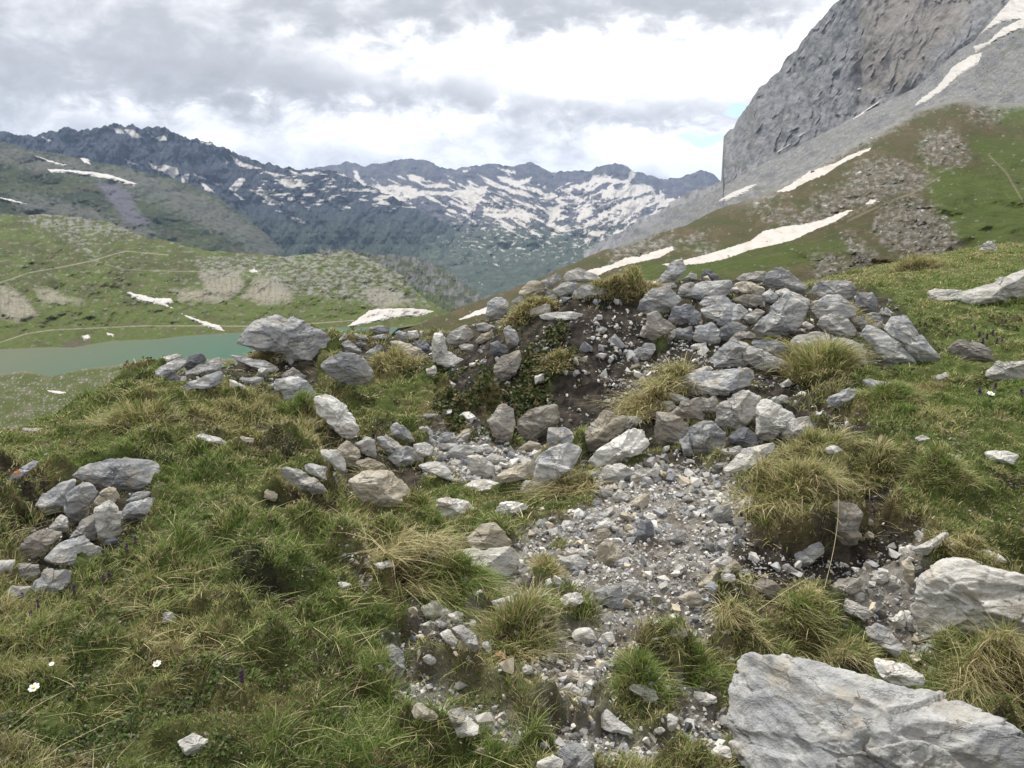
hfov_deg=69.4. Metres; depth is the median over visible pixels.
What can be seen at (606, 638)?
stone
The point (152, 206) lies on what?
mountain slope
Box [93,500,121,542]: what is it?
boulder
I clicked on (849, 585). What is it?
stone
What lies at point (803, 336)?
boulder
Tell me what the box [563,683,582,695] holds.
stone
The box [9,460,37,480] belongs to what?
boulder
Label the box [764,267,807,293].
boulder
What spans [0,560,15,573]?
stone
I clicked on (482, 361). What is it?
stone
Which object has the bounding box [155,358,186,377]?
stone
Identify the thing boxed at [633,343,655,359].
boulder
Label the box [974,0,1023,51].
snow patch
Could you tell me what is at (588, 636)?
stone
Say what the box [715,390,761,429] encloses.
boulder
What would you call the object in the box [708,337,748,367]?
boulder
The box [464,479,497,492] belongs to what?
boulder
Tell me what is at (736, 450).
stone
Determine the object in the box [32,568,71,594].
boulder
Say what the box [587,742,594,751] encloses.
stone
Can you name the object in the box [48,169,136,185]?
snow patch
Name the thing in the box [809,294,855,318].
boulder
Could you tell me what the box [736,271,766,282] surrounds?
boulder
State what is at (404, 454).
stone
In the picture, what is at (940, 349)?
dwarf plants
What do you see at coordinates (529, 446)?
stone
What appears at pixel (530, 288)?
stone
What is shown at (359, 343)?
stone
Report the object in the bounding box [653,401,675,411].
stone
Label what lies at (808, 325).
stone
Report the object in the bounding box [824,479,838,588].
dry stalk
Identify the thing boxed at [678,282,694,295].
stone
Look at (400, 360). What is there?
grass tussock
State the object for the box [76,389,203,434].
grass tussock
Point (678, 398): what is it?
stone
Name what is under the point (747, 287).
boulder
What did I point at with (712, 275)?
stone
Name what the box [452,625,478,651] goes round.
stone
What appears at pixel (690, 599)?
stone
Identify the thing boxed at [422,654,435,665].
stone
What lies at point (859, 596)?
stone
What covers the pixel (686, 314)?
boulder
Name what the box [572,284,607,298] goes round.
boulder
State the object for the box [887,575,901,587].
stone
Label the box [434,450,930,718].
grass
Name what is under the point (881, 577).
stone
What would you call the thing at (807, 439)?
grass tussock
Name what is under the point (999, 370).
boulder
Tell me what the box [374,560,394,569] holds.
stone
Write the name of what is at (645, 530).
stone
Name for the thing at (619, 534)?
stone
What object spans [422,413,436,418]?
stone
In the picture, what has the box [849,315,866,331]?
stone
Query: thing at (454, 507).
boulder
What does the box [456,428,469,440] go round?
stone
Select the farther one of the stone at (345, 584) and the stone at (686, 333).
the stone at (686, 333)
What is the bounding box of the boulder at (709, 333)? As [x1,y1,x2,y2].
[692,322,720,343]
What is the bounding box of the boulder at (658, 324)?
[645,311,675,339]
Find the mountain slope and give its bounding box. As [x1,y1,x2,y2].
[0,141,288,256]
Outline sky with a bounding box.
[0,0,838,180]
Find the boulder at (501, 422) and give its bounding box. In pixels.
[487,403,515,440]
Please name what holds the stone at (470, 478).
on the ground at (574, 401)
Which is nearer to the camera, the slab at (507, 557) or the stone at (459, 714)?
the stone at (459, 714)
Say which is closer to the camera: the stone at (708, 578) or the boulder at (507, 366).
the stone at (708, 578)
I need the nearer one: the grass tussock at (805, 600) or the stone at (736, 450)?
the grass tussock at (805, 600)
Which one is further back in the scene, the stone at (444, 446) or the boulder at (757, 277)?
the boulder at (757, 277)
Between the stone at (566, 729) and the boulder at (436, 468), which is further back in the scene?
the boulder at (436, 468)
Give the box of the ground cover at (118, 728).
[0,476,1022,767]
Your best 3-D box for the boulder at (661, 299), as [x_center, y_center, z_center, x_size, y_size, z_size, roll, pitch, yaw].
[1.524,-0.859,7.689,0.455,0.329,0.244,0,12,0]
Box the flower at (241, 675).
[239,669,243,684]
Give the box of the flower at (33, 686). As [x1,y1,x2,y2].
[28,683,39,693]
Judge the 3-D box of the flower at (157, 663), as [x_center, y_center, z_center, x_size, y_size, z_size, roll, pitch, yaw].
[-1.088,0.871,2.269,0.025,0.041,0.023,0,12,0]
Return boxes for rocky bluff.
[319,247,484,311]
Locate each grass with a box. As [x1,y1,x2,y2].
[0,241,1023,448]
[0,248,1023,767]
[0,273,1023,767]
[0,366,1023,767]
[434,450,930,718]
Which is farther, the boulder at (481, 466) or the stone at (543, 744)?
the boulder at (481, 466)
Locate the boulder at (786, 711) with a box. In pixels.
[726,652,1023,767]
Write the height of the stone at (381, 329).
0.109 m
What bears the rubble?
on the ground at (574, 401)
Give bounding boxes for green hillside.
[392,98,1023,337]
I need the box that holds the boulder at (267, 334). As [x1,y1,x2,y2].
[237,314,330,360]
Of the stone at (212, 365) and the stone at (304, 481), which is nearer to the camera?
the stone at (304, 481)
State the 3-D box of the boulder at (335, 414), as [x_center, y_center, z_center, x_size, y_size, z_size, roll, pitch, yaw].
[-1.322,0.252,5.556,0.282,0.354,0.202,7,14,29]
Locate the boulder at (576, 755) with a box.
[557,743,594,767]
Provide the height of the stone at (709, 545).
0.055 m
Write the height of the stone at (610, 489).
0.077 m
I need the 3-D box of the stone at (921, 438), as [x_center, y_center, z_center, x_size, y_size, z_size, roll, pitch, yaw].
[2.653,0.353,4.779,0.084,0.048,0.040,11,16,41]
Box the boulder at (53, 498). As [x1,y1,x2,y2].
[35,479,75,514]
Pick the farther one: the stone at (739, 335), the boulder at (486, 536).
the stone at (739, 335)
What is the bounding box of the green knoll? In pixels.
[0,214,449,349]
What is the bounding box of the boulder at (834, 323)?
[817,313,855,337]
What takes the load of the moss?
on the ground at (574, 401)
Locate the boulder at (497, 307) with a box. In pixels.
[486,297,509,319]
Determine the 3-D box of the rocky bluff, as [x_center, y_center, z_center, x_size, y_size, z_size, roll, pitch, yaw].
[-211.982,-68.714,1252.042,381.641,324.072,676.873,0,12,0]
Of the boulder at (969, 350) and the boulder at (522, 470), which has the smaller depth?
the boulder at (522, 470)
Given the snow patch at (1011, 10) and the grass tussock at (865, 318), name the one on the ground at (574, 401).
the grass tussock at (865, 318)
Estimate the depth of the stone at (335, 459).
4.44 m
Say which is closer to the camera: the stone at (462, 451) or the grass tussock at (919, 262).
the stone at (462, 451)
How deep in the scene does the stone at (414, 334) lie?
8.58 m
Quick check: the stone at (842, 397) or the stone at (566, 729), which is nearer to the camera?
the stone at (566, 729)
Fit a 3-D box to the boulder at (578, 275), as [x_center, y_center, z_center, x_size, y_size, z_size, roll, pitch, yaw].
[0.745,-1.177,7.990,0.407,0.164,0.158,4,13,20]
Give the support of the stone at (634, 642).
on the ground at (574, 401)
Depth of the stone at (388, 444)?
5.51 m
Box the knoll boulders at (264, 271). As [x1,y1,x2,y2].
[6,218,427,347]
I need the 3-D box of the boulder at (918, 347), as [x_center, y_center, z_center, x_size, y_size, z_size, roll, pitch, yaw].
[3.724,-0.420,6.871,0.217,0.431,0.485,-11,16,-43]
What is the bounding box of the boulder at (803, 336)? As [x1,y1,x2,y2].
[790,331,867,364]
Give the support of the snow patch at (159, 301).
on the green knoll
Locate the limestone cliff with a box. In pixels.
[584,0,1023,257]
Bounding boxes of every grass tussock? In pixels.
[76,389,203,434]
[240,338,313,365]
[272,387,324,419]
[326,518,515,623]
[364,341,441,372]
[388,542,556,634]
[458,573,585,672]
[473,465,618,513]
[484,293,561,331]
[521,550,576,579]
[535,346,581,374]
[556,376,690,429]
[571,273,636,304]
[601,642,696,717]
[605,264,667,298]
[607,355,713,399]
[645,608,741,699]
[671,441,700,453]
[696,591,787,654]
[710,444,871,532]
[741,328,894,389]
[763,422,884,463]
[771,582,850,659]
[809,297,880,330]
[809,630,891,675]
[842,379,935,407]
[842,434,914,500]
[871,596,1023,729]
[879,251,949,273]
[886,437,1008,495]
[917,527,1010,570]
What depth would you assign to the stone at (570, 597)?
3.08 m
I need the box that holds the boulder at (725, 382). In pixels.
[677,367,754,395]
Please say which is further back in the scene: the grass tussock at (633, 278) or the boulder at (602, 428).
the grass tussock at (633, 278)
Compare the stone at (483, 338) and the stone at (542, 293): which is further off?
the stone at (542, 293)
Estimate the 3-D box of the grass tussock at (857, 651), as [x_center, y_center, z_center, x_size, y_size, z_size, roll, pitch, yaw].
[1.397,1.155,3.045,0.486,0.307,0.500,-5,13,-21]
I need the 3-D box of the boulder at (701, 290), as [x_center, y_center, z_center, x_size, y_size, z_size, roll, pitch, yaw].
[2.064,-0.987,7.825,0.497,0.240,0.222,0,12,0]
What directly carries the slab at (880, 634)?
on the ground at (574, 401)
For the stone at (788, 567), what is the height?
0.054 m
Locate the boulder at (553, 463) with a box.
[533,443,581,492]
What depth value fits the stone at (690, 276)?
8.32 m
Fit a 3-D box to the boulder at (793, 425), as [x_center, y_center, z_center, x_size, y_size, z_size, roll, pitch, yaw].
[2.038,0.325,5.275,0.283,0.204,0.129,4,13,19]
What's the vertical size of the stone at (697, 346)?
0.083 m
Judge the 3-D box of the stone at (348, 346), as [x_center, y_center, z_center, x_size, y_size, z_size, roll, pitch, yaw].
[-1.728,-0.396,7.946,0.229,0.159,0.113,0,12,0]
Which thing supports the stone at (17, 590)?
on the ground at (574, 401)
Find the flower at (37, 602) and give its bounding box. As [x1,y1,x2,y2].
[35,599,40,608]
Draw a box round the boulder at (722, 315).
[701,302,747,326]
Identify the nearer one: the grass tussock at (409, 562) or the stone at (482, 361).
the grass tussock at (409, 562)
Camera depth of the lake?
287.81 m
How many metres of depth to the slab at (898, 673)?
2.67 m
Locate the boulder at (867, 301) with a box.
[855,292,876,312]
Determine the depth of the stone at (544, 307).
7.67 m
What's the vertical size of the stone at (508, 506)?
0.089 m
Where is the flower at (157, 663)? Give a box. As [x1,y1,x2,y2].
[153,660,160,671]
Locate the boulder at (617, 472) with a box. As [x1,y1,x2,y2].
[601,463,632,482]
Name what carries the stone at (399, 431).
on the ground at (574, 401)
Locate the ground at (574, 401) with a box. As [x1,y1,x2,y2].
[0,243,1023,767]
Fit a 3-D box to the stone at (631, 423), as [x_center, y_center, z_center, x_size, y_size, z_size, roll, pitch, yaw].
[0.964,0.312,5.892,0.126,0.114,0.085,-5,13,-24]
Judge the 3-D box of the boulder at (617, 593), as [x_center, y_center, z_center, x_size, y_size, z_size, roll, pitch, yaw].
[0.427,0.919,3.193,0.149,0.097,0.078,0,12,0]
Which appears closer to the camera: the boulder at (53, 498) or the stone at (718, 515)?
the boulder at (53, 498)
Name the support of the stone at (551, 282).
on the stone at (549, 292)
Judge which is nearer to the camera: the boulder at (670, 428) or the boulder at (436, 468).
the boulder at (436, 468)
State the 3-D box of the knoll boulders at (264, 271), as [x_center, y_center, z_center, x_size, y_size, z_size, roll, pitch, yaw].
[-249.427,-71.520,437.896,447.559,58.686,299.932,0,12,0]
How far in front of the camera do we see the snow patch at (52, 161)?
1651.70 m
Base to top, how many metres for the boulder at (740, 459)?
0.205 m
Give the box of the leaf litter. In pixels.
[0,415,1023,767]
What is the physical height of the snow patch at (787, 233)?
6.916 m
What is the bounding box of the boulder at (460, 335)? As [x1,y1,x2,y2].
[446,325,473,347]
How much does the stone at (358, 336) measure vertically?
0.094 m
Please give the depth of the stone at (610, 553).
3.63 m
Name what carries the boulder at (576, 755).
on the ground at (574, 401)
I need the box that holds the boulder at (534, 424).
[517,404,559,441]
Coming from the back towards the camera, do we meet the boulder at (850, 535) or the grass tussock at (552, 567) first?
the boulder at (850, 535)
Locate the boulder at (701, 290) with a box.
[684,280,732,299]
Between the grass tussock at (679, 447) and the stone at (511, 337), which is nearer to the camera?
the grass tussock at (679, 447)
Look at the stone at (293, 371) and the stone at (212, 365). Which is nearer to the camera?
the stone at (212, 365)
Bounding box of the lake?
[0,327,398,375]
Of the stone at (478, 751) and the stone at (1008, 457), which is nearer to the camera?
the stone at (478, 751)
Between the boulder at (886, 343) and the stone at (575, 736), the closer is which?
the stone at (575, 736)
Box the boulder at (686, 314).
[668,304,701,324]
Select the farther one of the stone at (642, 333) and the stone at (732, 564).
the stone at (642, 333)
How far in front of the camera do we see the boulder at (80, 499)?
3.50 m
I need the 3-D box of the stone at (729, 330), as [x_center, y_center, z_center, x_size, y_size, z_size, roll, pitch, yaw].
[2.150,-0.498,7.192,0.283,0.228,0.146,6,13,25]
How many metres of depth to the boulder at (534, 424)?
6.29 m
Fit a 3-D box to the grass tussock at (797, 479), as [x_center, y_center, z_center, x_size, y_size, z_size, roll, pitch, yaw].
[1.573,0.572,4.111,0.988,0.437,1.042,0,12,0]
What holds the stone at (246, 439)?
on the ground at (574, 401)
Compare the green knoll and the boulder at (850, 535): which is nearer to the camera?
the boulder at (850, 535)
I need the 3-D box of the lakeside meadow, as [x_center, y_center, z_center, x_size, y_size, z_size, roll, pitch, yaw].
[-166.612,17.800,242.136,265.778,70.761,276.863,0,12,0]
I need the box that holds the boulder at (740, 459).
[723,443,774,473]
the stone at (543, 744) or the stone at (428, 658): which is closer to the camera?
the stone at (543, 744)
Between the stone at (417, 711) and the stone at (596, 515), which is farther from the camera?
the stone at (596, 515)
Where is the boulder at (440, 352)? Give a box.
[431,331,461,367]
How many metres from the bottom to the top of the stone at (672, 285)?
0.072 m
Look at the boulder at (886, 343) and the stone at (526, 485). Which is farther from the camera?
the boulder at (886, 343)
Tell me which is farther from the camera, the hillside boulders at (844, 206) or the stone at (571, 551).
the hillside boulders at (844, 206)
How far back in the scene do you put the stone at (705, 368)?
6.66 m
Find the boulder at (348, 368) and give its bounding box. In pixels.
[320,352,373,384]
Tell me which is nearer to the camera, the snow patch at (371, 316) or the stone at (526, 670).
the stone at (526, 670)
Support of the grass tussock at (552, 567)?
on the ground at (574, 401)
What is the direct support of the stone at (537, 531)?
on the ground at (574, 401)
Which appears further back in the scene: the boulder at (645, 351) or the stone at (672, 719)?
the boulder at (645, 351)
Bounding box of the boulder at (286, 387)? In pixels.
[272,376,313,401]
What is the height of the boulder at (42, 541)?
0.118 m
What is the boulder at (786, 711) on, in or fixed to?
on the ground at (574, 401)
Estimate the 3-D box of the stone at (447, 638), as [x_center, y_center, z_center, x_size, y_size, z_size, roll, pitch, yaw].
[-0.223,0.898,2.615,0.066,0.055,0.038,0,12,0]
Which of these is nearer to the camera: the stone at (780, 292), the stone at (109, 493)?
the stone at (109, 493)
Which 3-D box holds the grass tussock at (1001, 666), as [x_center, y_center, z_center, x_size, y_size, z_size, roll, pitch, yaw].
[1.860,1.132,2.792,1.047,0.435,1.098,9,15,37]
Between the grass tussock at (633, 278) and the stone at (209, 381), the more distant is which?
the grass tussock at (633, 278)
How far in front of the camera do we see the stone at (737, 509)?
4.17 m
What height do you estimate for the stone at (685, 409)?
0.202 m
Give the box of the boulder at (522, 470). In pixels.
[494,461,535,482]
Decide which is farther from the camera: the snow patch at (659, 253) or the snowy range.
the snowy range
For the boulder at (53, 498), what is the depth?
3.60 m
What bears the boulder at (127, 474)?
on the ground at (574, 401)
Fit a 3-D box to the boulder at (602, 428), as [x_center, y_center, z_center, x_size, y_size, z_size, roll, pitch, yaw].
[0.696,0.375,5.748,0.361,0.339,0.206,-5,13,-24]
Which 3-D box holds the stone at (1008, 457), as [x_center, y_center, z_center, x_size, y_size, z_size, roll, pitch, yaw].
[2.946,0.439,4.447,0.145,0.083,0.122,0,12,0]
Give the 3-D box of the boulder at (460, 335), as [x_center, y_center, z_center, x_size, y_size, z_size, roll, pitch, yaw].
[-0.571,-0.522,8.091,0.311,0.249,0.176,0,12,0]
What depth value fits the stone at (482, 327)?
8.10 m
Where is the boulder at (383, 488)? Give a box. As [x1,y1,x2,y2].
[348,470,409,508]
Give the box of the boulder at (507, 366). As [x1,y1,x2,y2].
[494,350,521,380]
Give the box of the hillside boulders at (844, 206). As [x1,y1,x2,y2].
[476,103,1019,321]
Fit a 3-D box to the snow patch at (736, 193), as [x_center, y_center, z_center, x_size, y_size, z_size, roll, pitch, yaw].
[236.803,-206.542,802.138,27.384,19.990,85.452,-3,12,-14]
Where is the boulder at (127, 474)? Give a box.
[72,457,160,492]
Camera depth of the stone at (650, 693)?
2.54 m
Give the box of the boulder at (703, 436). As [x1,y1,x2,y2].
[679,420,725,456]
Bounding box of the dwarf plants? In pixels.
[0,281,1023,767]
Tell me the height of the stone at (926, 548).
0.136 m
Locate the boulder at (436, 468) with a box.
[418,461,453,480]
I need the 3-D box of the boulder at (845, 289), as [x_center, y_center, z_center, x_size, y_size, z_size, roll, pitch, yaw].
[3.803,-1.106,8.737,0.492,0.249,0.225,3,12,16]
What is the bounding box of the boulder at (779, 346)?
[752,340,789,357]
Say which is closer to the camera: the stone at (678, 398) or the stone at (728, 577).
the stone at (728, 577)
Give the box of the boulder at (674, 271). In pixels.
[655,259,686,285]
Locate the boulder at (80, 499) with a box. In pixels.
[64,481,98,523]
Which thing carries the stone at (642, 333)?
on the ground at (574, 401)
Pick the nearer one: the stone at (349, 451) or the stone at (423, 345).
the stone at (349, 451)
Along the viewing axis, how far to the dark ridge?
3068.88 m
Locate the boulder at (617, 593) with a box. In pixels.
[594,585,627,610]
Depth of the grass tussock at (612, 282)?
7.79 m
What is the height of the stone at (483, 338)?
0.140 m
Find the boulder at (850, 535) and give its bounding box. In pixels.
[831,499,862,546]
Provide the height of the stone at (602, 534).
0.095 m
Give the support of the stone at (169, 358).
on the ground at (574, 401)
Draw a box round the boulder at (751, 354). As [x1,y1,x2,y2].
[742,346,787,371]
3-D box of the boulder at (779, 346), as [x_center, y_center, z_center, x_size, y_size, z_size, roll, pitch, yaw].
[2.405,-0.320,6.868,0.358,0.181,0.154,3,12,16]
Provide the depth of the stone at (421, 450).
5.46 m
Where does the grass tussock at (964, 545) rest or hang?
on the ground at (574, 401)
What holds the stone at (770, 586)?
on the ground at (574, 401)
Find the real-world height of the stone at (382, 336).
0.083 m
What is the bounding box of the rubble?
[46,275,932,758]
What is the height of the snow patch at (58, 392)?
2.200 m
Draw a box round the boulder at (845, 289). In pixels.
[811,280,856,299]
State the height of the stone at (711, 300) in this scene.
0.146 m
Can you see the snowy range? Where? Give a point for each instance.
(517, 225)
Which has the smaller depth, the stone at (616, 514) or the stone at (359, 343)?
the stone at (616, 514)
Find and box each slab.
[231,355,278,371]
[364,345,381,356]
[450,547,519,576]
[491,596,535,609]
[539,311,582,320]
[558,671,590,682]
[629,468,660,482]
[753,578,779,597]
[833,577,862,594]
[843,598,872,619]
[865,623,908,656]
[874,658,924,685]
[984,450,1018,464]
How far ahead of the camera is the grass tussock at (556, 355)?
6.95 m
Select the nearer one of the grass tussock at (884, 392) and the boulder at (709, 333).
the grass tussock at (884, 392)
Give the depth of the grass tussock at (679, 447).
5.36 m
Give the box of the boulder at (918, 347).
[884,315,940,361]
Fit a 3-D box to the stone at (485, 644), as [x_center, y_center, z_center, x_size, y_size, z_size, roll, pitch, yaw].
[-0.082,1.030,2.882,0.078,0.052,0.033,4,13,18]
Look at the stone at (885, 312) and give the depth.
8.55 m
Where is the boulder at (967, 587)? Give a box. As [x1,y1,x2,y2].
[910,557,1023,635]
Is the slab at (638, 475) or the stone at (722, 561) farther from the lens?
the slab at (638, 475)
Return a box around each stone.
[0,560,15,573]
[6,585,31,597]
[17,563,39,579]
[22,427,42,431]
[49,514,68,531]
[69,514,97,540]
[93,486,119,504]
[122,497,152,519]
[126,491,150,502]
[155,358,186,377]
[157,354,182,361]
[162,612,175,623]
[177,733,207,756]
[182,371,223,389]
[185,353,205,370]
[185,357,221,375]
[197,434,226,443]
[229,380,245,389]
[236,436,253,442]
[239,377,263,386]
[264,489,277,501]
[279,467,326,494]
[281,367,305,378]
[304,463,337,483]
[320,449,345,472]
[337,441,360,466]
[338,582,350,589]
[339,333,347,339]
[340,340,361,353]
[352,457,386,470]
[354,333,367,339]
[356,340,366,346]
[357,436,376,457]
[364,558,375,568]
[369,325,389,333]
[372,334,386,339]
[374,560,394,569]
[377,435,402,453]
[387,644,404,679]
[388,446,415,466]
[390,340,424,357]
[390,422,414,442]
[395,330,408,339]
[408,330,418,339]
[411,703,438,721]
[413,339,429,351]
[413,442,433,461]
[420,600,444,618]
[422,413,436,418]
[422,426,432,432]
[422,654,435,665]
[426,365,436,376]
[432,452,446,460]
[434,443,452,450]
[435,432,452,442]
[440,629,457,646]
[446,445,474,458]
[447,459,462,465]
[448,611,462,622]
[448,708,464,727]
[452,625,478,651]
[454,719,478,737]
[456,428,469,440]
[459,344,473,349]
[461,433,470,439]
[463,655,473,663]
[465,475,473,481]
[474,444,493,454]
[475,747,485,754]
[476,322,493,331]
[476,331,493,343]
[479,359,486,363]
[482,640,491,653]
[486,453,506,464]
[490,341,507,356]
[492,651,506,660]
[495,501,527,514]
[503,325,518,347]
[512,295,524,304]
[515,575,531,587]
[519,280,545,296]
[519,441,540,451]
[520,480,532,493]
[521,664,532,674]
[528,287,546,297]
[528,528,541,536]
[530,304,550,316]
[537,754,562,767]
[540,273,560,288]
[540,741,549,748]
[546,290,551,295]
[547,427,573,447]
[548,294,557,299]
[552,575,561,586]
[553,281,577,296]
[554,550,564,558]
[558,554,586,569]
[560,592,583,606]
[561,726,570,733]
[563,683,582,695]
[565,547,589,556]
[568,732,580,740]
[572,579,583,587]
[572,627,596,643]
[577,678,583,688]
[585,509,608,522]
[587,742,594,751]
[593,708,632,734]
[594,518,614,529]
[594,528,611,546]
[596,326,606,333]
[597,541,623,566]
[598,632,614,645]
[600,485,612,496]
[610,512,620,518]
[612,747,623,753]
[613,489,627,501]
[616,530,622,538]
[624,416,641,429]
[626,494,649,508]
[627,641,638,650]
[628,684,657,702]
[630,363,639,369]
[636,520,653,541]
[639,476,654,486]
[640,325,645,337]
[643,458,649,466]
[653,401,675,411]
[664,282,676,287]
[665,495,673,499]
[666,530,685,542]
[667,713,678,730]
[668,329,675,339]
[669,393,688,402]
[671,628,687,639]
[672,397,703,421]
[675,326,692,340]
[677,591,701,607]
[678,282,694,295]
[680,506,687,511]
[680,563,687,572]
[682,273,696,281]
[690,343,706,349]
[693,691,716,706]
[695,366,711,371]
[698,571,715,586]
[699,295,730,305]
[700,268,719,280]
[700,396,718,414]
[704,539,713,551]
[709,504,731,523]
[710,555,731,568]
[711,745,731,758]
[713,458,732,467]
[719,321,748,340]
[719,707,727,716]
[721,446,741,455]
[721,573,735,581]
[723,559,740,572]
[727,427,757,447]
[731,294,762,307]
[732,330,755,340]
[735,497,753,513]
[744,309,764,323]
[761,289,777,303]
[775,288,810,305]
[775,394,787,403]
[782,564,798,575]
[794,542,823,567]
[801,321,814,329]
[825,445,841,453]
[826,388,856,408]
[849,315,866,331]
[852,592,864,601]
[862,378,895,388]
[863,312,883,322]
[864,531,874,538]
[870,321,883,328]
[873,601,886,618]
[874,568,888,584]
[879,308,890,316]
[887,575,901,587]
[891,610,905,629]
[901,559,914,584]
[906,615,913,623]
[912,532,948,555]
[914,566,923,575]
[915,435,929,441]
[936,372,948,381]
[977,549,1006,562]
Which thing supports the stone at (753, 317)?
on the ground at (574, 401)
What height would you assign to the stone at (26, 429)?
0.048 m
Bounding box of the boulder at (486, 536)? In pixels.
[467,522,511,549]
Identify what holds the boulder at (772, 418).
on the ground at (574, 401)
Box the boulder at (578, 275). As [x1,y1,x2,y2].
[562,267,599,282]
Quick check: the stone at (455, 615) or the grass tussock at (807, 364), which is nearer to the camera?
the stone at (455, 615)
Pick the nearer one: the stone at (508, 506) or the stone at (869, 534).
the stone at (869, 534)
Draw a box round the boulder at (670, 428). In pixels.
[654,411,688,444]
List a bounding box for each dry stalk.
[756,576,810,611]
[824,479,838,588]
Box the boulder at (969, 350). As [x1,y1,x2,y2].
[948,339,994,361]
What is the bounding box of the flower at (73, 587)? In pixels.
[72,583,75,595]
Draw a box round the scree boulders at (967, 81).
[744,35,1022,179]
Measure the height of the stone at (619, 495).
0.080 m
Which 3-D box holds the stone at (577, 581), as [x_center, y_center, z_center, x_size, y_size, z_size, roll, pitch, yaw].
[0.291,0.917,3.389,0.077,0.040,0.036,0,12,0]
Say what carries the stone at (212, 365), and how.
on the ground at (574, 401)
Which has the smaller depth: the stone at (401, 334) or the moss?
the moss
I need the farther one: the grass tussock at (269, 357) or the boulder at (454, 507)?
the grass tussock at (269, 357)
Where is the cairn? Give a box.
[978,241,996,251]
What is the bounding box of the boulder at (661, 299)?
[637,286,681,313]
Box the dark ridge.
[0,123,454,259]
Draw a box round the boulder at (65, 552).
[44,535,102,565]
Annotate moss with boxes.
[430,318,578,455]
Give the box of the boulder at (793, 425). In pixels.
[779,416,814,439]
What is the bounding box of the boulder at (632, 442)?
[589,428,649,466]
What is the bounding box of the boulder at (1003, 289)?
[927,269,1023,305]
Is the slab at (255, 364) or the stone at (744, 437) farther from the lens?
the slab at (255, 364)
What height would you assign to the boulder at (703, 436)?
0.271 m
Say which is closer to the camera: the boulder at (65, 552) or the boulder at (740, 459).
the boulder at (65, 552)
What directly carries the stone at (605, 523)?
on the ground at (574, 401)
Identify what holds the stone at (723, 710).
on the ground at (574, 401)
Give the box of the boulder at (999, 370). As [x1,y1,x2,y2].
[985,361,1023,380]
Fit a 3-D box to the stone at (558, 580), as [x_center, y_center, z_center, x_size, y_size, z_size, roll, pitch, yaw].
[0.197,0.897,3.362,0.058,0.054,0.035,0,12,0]
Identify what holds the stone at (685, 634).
on the ground at (574, 401)
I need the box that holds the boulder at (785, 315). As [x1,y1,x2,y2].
[751,292,808,337]
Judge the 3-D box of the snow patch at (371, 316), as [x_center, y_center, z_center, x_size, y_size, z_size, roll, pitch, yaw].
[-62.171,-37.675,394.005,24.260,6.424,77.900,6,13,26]
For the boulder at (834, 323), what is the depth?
7.59 m
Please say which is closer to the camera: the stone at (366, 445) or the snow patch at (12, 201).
the stone at (366, 445)
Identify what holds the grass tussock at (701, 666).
on the ground at (574, 401)
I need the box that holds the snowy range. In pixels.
[312,158,720,298]
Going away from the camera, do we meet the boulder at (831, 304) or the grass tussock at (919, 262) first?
the boulder at (831, 304)
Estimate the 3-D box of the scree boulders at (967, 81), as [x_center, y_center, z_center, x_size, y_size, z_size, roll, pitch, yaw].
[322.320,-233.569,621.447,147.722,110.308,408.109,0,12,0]
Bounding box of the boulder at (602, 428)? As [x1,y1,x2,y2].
[583,410,625,451]
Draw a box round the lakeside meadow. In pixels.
[0,358,236,430]
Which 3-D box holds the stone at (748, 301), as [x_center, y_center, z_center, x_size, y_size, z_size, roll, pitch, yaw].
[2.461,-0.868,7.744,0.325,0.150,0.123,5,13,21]
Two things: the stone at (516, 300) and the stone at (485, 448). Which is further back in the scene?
the stone at (516, 300)
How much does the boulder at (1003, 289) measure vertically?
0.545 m
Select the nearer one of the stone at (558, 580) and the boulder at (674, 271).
the stone at (558, 580)
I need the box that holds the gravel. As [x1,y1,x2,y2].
[23,281,945,760]
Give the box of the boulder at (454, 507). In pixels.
[436,497,473,519]
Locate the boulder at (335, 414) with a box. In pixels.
[314,394,358,438]
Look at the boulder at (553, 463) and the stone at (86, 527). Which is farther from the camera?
the boulder at (553, 463)
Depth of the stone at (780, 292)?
7.99 m
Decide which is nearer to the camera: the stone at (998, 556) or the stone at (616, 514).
the stone at (998, 556)
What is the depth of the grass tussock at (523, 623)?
2.86 m
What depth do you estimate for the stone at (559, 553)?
3.73 m
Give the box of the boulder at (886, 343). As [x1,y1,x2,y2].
[862,325,915,365]
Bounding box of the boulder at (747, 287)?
[733,281,764,294]
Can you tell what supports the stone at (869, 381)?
on the ground at (574, 401)
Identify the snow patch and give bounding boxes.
[0,197,25,203]
[35,155,66,165]
[47,390,65,393]
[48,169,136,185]
[80,158,90,164]
[82,335,90,340]
[127,292,172,307]
[181,313,224,330]
[348,308,432,326]
[459,307,486,319]
[588,246,673,274]
[662,210,852,265]
[715,184,755,202]
[777,148,870,191]
[853,101,879,118]
[865,199,879,204]
[916,52,982,104]
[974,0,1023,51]
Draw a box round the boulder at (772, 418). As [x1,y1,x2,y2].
[755,399,794,439]
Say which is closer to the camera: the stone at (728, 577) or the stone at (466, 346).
the stone at (728, 577)
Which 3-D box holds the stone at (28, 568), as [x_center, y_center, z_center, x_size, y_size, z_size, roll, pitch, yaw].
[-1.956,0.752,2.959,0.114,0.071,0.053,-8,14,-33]
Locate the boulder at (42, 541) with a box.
[19,529,61,558]
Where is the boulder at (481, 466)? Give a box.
[467,454,494,478]
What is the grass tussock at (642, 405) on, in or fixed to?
on the ground at (574, 401)
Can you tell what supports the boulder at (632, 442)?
on the ground at (574, 401)

